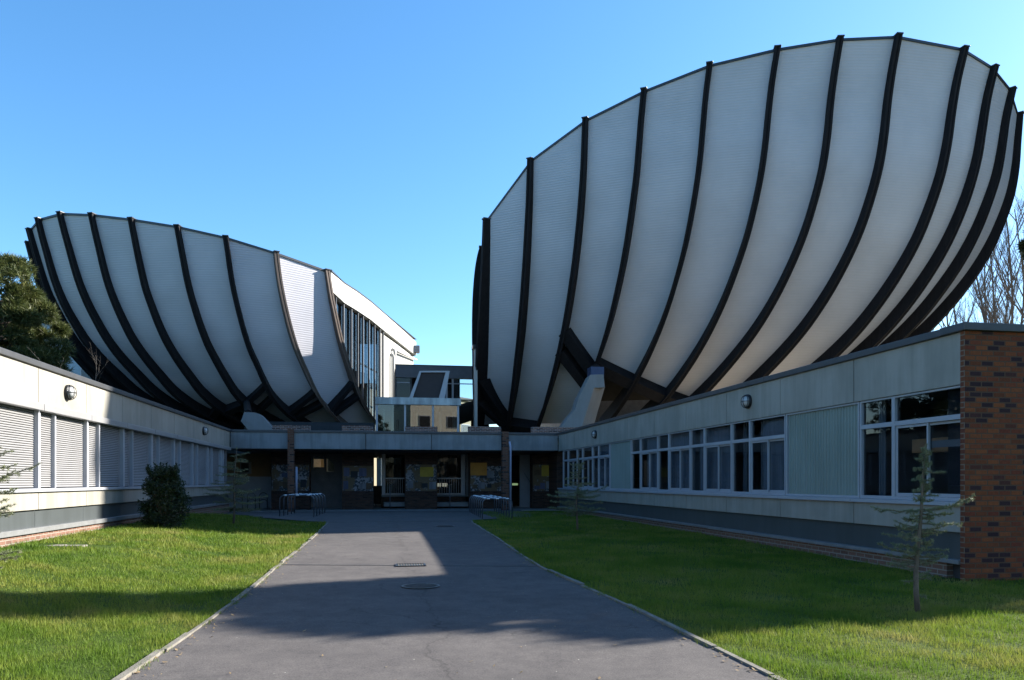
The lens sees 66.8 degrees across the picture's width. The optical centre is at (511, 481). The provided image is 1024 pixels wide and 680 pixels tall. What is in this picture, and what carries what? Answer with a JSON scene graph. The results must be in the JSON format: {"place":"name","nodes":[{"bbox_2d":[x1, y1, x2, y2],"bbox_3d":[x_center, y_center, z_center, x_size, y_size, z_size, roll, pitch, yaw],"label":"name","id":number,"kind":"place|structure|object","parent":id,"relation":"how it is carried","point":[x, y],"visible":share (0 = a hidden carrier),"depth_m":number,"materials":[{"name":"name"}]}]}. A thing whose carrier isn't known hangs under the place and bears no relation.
{"place":"outdoors","nodes":[
{"label":"outdoors","id":0,"kind":"place"},
{"bbox_2d":[28,344,107,380],"bbox_3d":[-10.798,-2.268,18.925,1.757,2.339,0.538,0,0,-33],"label":"bare shrub","id":1,"kind":"object","parent":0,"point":[90,353],"visible":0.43,"depth_m":19.25,"materials":[{"name":"brown plant"}]},
{"bbox_2d":[224,510,531,521],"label":"forecourt","id":2,"kind":"structure","parent":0,"point":[381,516],"depth_m":27.82,"materials":[{"name":"concrete"}]},
{"bbox_2d":[235,492,267,508],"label":"cycle hoops","id":3,"kind":"object","parent":2,"relation":"on","point":[254,500],"visible":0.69,"depth_m":35.21,"materials":[{"name":"black metal"}]},
{"bbox_2d":[279,493,324,516],"bbox_3d":[-7.594,0.843,28.320,1.176,0.791,3.678,0,0,-8],"label":"bike rack","id":4,"kind":"object","parent":2,"relation":"on","point":[304,494],"visible":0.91,"depth_m":28.25,"materials":[{"name":"silver metal"}]},
{"bbox_2d":[469,495,512,518],"bbox_3d":[-0.837,0.892,28.221,1.014,0.709,5.405,0,0,-8],"label":"bike rack","id":5,"kind":"object","parent":2,"relation":"on","point":[484,497],"visible":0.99,"depth_m":27.80,"materials":[{"name":"silver metal"}]},
{"bbox_2d":[126,521,772,679],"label":"path","id":6,"kind":"structure","parent":0,"point":[353,597],"depth_m":7.19,"materials":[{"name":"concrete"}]},
{"bbox_2d":[281,564,480,565],"bbox_3d":[-1.588,1.290,11.903,3.952,0.019,0.030,0,0,2],"label":"drainage slot","id":7,"kind":"object","parent":6,"relation":"on","point":[440,565],"visible":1,"depth_m":11.88,"materials":[{"name":"black metal"}]},
{"bbox_2d":[395,563,425,566],"bbox_3d":[-1.557,1.282,11.929,0.460,0.013,0.340,0,0,-10],"label":"drain grate","id":8,"kind":"object","parent":6,"relation":"on","point":[409,564],"visible":1,"depth_m":11.96,"materials":[{"name":"grey metal"}]},
{"bbox_2d":[401,583,439,588],"bbox_3d":[-1.137,1.300,9.678,0.480,0.015,0.480,0,0,-10],"label":"manhole cover","id":9,"kind":"object","parent":6,"relation":"on","point":[420,586],"visible":1,"depth_m":9.61,"materials":[{"name":"black metal"}]},
{"bbox_2d":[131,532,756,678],"bbox_3d":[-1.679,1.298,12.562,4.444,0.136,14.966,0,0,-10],"label":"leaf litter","id":10,"kind":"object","parent":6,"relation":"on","point":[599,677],"visible":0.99,"depth_m":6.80,"materials":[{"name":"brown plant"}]},
{"bbox_2d":[0,483,1023,679],"bbox_3d":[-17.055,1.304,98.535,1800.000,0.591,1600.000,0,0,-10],"label":"lawn","id":11,"kind":"structure","parent":0,"point":[52,647],"depth_m":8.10,"materials":[{"name":"green plant"}]},
{"bbox_2d":[0,447,41,568],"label":"fir sapling","id":12,"kind":"object","parent":11,"relation":"on","point":[6,476],"visible":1,"depth_m":8.67,"materials":[{"name":"green plant"}]},
{"bbox_2d":[0,296,72,348],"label":"pine tree","id":13,"kind":"object","parent":11,"relation":"on","point":[56,328],"visible":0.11,"depth_m":30.80,"materials":[{"name":"green plant"}]},
{"bbox_2d":[0,252,77,372],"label":"pine tree","id":14,"kind":"object","parent":11,"relation":"on","point":[23,304],"visible":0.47,"depth_m":27.57,"materials":[{"name":"green plant"}]},
{"bbox_2d":[0,303,91,379],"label":"office block","id":15,"kind":"structure","parent":11,"relation":"on","point":[79,370],"depth_m":84.06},
{"bbox_2d":[80,368,91,379],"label":"window","id":16,"kind":"structure","parent":15,"relation":"in","point":[82,373],"depth_m":84.25,"materials":[{"name":"glass"}]},
{"bbox_2d":[47,544,87,546],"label":"stone slab","id":17,"kind":"structure","parent":11,"relation":"on","point":[66,545],"depth_m":12.77,"materials":[{"name":"concrete"}]},
{"bbox_2d":[0,347,230,547],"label":"office wing","id":18,"kind":"structure","parent":11,"relation":"on","point":[94,447],"depth_m":15.88,"materials":[{"name":"white paint"}]},
{"bbox_2d":[64,385,76,399],"bbox_3d":[-8.427,-1.700,14.861,0.159,0.300,0.300,0,0,-10],"label":"bulkhead lamp","id":19,"kind":"object","parent":18,"relation":"attached to","point":[70,392],"visible":1,"depth_m":14.78,"materials":[{"name":"silver metal"}]},
{"bbox_2d":[202,427,207,434],"bbox_3d":[-10.434,-1.720,26.458,0.159,0.300,0.300,0,0,-10],"label":"bulkhead lamp","id":20,"kind":"object","parent":18,"relation":"attached to","point":[204,430],"visible":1,"depth_m":26.37,"materials":[{"name":"black metal"}]},
{"bbox_2d":[136,462,192,527],"bbox_3d":[-8.028,0.343,17.939,1.238,1.649,1.260,0,0,-10],"label":"evergreen bush","id":21,"kind":"object","parent":11,"relation":"on","point":[162,487],"visible":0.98,"depth_m":17.78,"materials":[{"name":"green plant"}]},
{"bbox_2d":[111,522,327,679],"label":"path edging","id":22,"kind":"object","parent":11,"relation":"on","point":[128,672],"visible":0.62,"depth_m":6.71,"materials":[{"name":"concrete"}]},
{"bbox_2d":[24,211,416,485],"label":"lecture hall","id":23,"kind":"structure","parent":11,"relation":"on","point":[226,331],"depth_m":41.66,"materials":[{"name":"metal"}]},
{"bbox_2d":[413,345,419,355],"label":"floodlight","id":24,"kind":"object","parent":23,"relation":"attached to","point":[416,348],"visible":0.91,"depth_m":63.15,"materials":[{"name":"grey metal"}]},
{"bbox_2d":[200,447,267,523],"bbox_3d":[-7.479,0.086,20.802,1.843,2.101,1.049,0,0,-10],"label":"fir sapling","id":25,"kind":"object","parent":11,"relation":"on","point":[234,482],"visible":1,"depth_m":20.82,"materials":[{"name":"green plant"}]},
{"bbox_2d":[314,459,333,470],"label":"annexe","id":26,"kind":"structure","parent":11,"relation":"on","point":[320,463],"depth_m":66.22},
{"bbox_2d":[327,459,333,470],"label":"window","id":27,"kind":"structure","parent":26,"relation":"in","point":[330,467],"depth_m":66.76,"materials":[{"name":"black glass"}]},
{"bbox_2d":[225,422,576,511],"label":"entrance building","id":28,"kind":"structure","parent":11,"relation":"on","point":[428,469],"depth_m":34.69,"materials":[{"name":"concrete"}]},
{"bbox_2d":[240,462,250,473],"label":"recess window","id":29,"kind":"structure","parent":28,"relation":"in","point":[243,465],"depth_m":35.60,"materials":[{"name":"black glass"}]},
{"bbox_2d":[375,397,460,431],"bbox_3d":[-4.684,-2.949,38.160,3.991,1.957,3.600,0,0,-10],"label":"rooftop lobby","id":30,"kind":"object","parent":28,"relation":"on","point":[396,413],"visible":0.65,"depth_m":38.27,"materials":[{"name":"concrete"}]},
{"bbox_2d":[465,454,467,506],"bbox_3d":[-2.131,-0.165,36.928,0.166,2.720,0.100,0,0,-10],"label":"door leaf","id":31,"kind":"structure","parent":28,"relation":"in","point":[466,456],"depth_m":36.88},
{"bbox_2d":[471,345,476,425],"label":"white pilaster","id":32,"kind":"object","parent":28,"relation":"on","point":[473,347],"visible":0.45,"depth_m":42.78,"materials":[{"name":"white paint"}]},
{"bbox_2d":[520,455,529,506],"bbox_3d":[0.656,-0.106,37.149,0.571,2.782,0.135,0,0,-10],"label":"door leaf","id":33,"kind":"structure","parent":28,"relation":"in","point":[524,459],"depth_m":37.15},
{"bbox_2d":[374,397,472,485],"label":"apartment house","id":34,"kind":"structure","parent":11,"relation":"on","point":[463,427],"depth_m":76.80,"materials":[{"name":"concrete"}]},
{"bbox_2d":[461,424,469,431],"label":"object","id":35,"kind":"structure","parent":34,"relation":"in","point":[464,427],"depth_m":77.22,"materials":[{"name":"white metal"}]},
{"bbox_2d":[546,454,607,529],"bbox_3d":[1.629,0.281,19.727,1.569,1.965,1.036,0,0,-10],"label":"fir sapling","id":36,"kind":"object","parent":11,"relation":"on","point":[574,510],"visible":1,"depth_m":19.74,"materials":[{"name":"green plant"}]},
{"bbox_2d":[471,521,786,679],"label":"path edging","id":37,"kind":"object","parent":11,"relation":"on","point":[703,641],"visible":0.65,"depth_m":7.27,"materials":[{"name":"concrete"}]},
{"bbox_2d":[451,32,1023,488],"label":"lecture hall","id":38,"kind":"structure","parent":11,"relation":"on","point":[709,226],"depth_m":36.70,"materials":[{"name":"concrete"}]},
{"bbox_2d":[394,364,472,431],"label":"link bridge","id":39,"kind":"structure","parent":38,"relation":"attached to","point":[405,376],"depth_m":51.16,"materials":[{"name":"metal"}]},
{"bbox_2d":[410,371,449,397],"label":"stair hood","id":40,"kind":"object","parent":39,"relation":"attached to","point":[430,384],"visible":0.73,"depth_m":40.98,"materials":[{"name":"white metal"}]},
{"bbox_2d":[557,322,1023,581],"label":"classroom wing","id":41,"kind":"structure","parent":11,"relation":"on","point":[818,457],"depth_m":13.67,"materials":[{"name":"white paint"}]},
{"bbox_2d":[563,449,576,487],"bbox_3d":[2.386,-0.511,31.712,0.087,1.567,2.336,0,0,-10],"label":"window","id":42,"kind":"structure","parent":41,"relation":"in","point":[568,460],"depth_m":31.99,"materials":[{"name":"white metal"}]},
{"bbox_2d":[577,446,591,488],"bbox_3d":[2.776,-0.511,29.460,0.087,1.567,2.186,0,0,-10],"label":"window","id":43,"kind":"structure","parent":41,"relation":"in","point":[583,458],"depth_m":29.55,"materials":[{"name":"white metal"}]},
{"bbox_2d":[591,430,596,438],"bbox_3d":[2.918,-1.680,27.754,0.159,0.300,0.300,0,0,-10],"label":"bulkhead lamp","id":44,"kind":"object","parent":41,"relation":"attached to","point":[594,434],"visible":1,"depth_m":27.67,"materials":[{"name":"black metal"}]},
{"bbox_2d":[592,443,609,489],"bbox_3d":[3.149,-0.511,27.302,0.087,1.567,2.146,0,0,-10],"label":"window","id":45,"kind":"structure","parent":41,"relation":"in","point":[599,457],"depth_m":27.51,"materials":[{"name":"white metal"}]},
{"bbox_2d":[631,435,657,490],"bbox_3d":[3.913,-0.511,22.888,0.087,1.567,2.286,0,0,-10],"label":"window","id":46,"kind":"structure","parent":41,"relation":"in","point":[641,452],"depth_m":23.12,"materials":[{"name":"white metal"}]},
{"bbox_2d":[658,430,689,491],"bbox_3d":[4.306,-0.511,20.617,0.087,1.567,2.276,0,0,-10],"label":"window","id":47,"kind":"structure","parent":41,"relation":"in","point":[670,449],"depth_m":20.84,"materials":[{"name":"white metal"}]},
{"bbox_2d":[690,423,731,493],"bbox_3d":[4.700,-0.511,18.345,0.087,1.567,2.286,0,0,-10],"label":"window","id":48,"kind":"structure","parent":41,"relation":"in","point":[705,445],"depth_m":18.50,"materials":[{"name":"white metal"}]},
{"bbox_2d":[741,394,751,408],"bbox_3d":[4.898,-1.680,16.314,0.159,0.300,0.300,0,0,-10],"label":"bulkhead lamp","id":49,"kind":"object","parent":41,"relation":"attached to","point":[746,401],"visible":1,"depth_m":16.23,"materials":[{"name":"black metal"}]},
{"bbox_2d":[732,414,785,495],"bbox_3d":[5.094,-0.511,16.064,0.087,1.567,2.296,0,0,-10],"label":"window","id":50,"kind":"structure","parent":41,"relation":"in","point":[768,439],"depth_m":15.98,"materials":[{"name":"white metal"}]},
{"bbox_2d":[860,385,959,501],"bbox_3d":[5.881,-0.511,11.517,0.087,1.567,2.246,0,0,-10],"label":"window","id":51,"kind":"structure","parent":41,"relation":"in","point":[895,424],"depth_m":11.76,"materials":[{"name":"white metal"}]},
{"bbox_2d":[912,437,959,452],"bbox_3d":[6.181,-0.520,11.042,0.333,0.200,1.045,0,0,-10],"label":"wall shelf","id":52,"kind":"object","parent":41,"relation":"attached to","point":[941,445],"depth_m":11.02,"materials":[{"name":"brown wood"}]},
{"bbox_2d":[870,443,975,612],"bbox_3d":[4.212,0.471,8.052,0.998,1.766,0.584,0,0,-10],"label":"fir sapling","id":53,"kind":"object","parent":11,"relation":"on","point":[924,488],"visible":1,"depth_m":7.99,"materials":[{"name":"green plant"}]},
{"bbox_2d":[931,273,1017,331],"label":"bare tree","id":54,"kind":"object","parent":11,"relation":"on","point":[974,314],"visible":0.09,"depth_m":68.00,"materials":[{"name":"brown plant"}]},
{"bbox_2d":[939,202,1022,327],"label":"bare tree","id":55,"kind":"object","parent":11,"relation":"on","point":[955,318],"visible":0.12,"depth_m":64.82,"materials":[{"name":"brown plant"}]},
{"bbox_2d":[939,234,1023,326],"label":"bare tree","id":56,"kind":"object","parent":11,"relation":"on","point":[965,301],"visible":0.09,"depth_m":74.88,"materials":[{"name":"brown plant"}]},
{"bbox_2d":[947,175,1023,323],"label":"bare tree","id":57,"kind":"object","parent":11,"relation":"on","point":[1009,264],"visible":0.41,"depth_m":61.16,"materials":[{"name":"brown plant"}]},
{"bbox_2d":[973,186,1023,323],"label":"bare tree","id":58,"kind":"object","parent":11,"relation":"on","point":[994,300],"visible":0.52,"depth_m":59.41,"materials":[{"name":"brown plant"}]},
{"bbox_2d":[1015,232,1023,262],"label":"pine tree","id":59,"kind":"object","parent":11,"relation":"on","point":[1021,247],"visible":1,"depth_m":25.36,"materials":[{"name":"green plant"}]},
{"bbox_2d":[0,0,1023,426],"label":"sky","id":60,"kind":"structure","parent":0,"point":[371,143],"materials":[{"name":"blue"}]}
]}

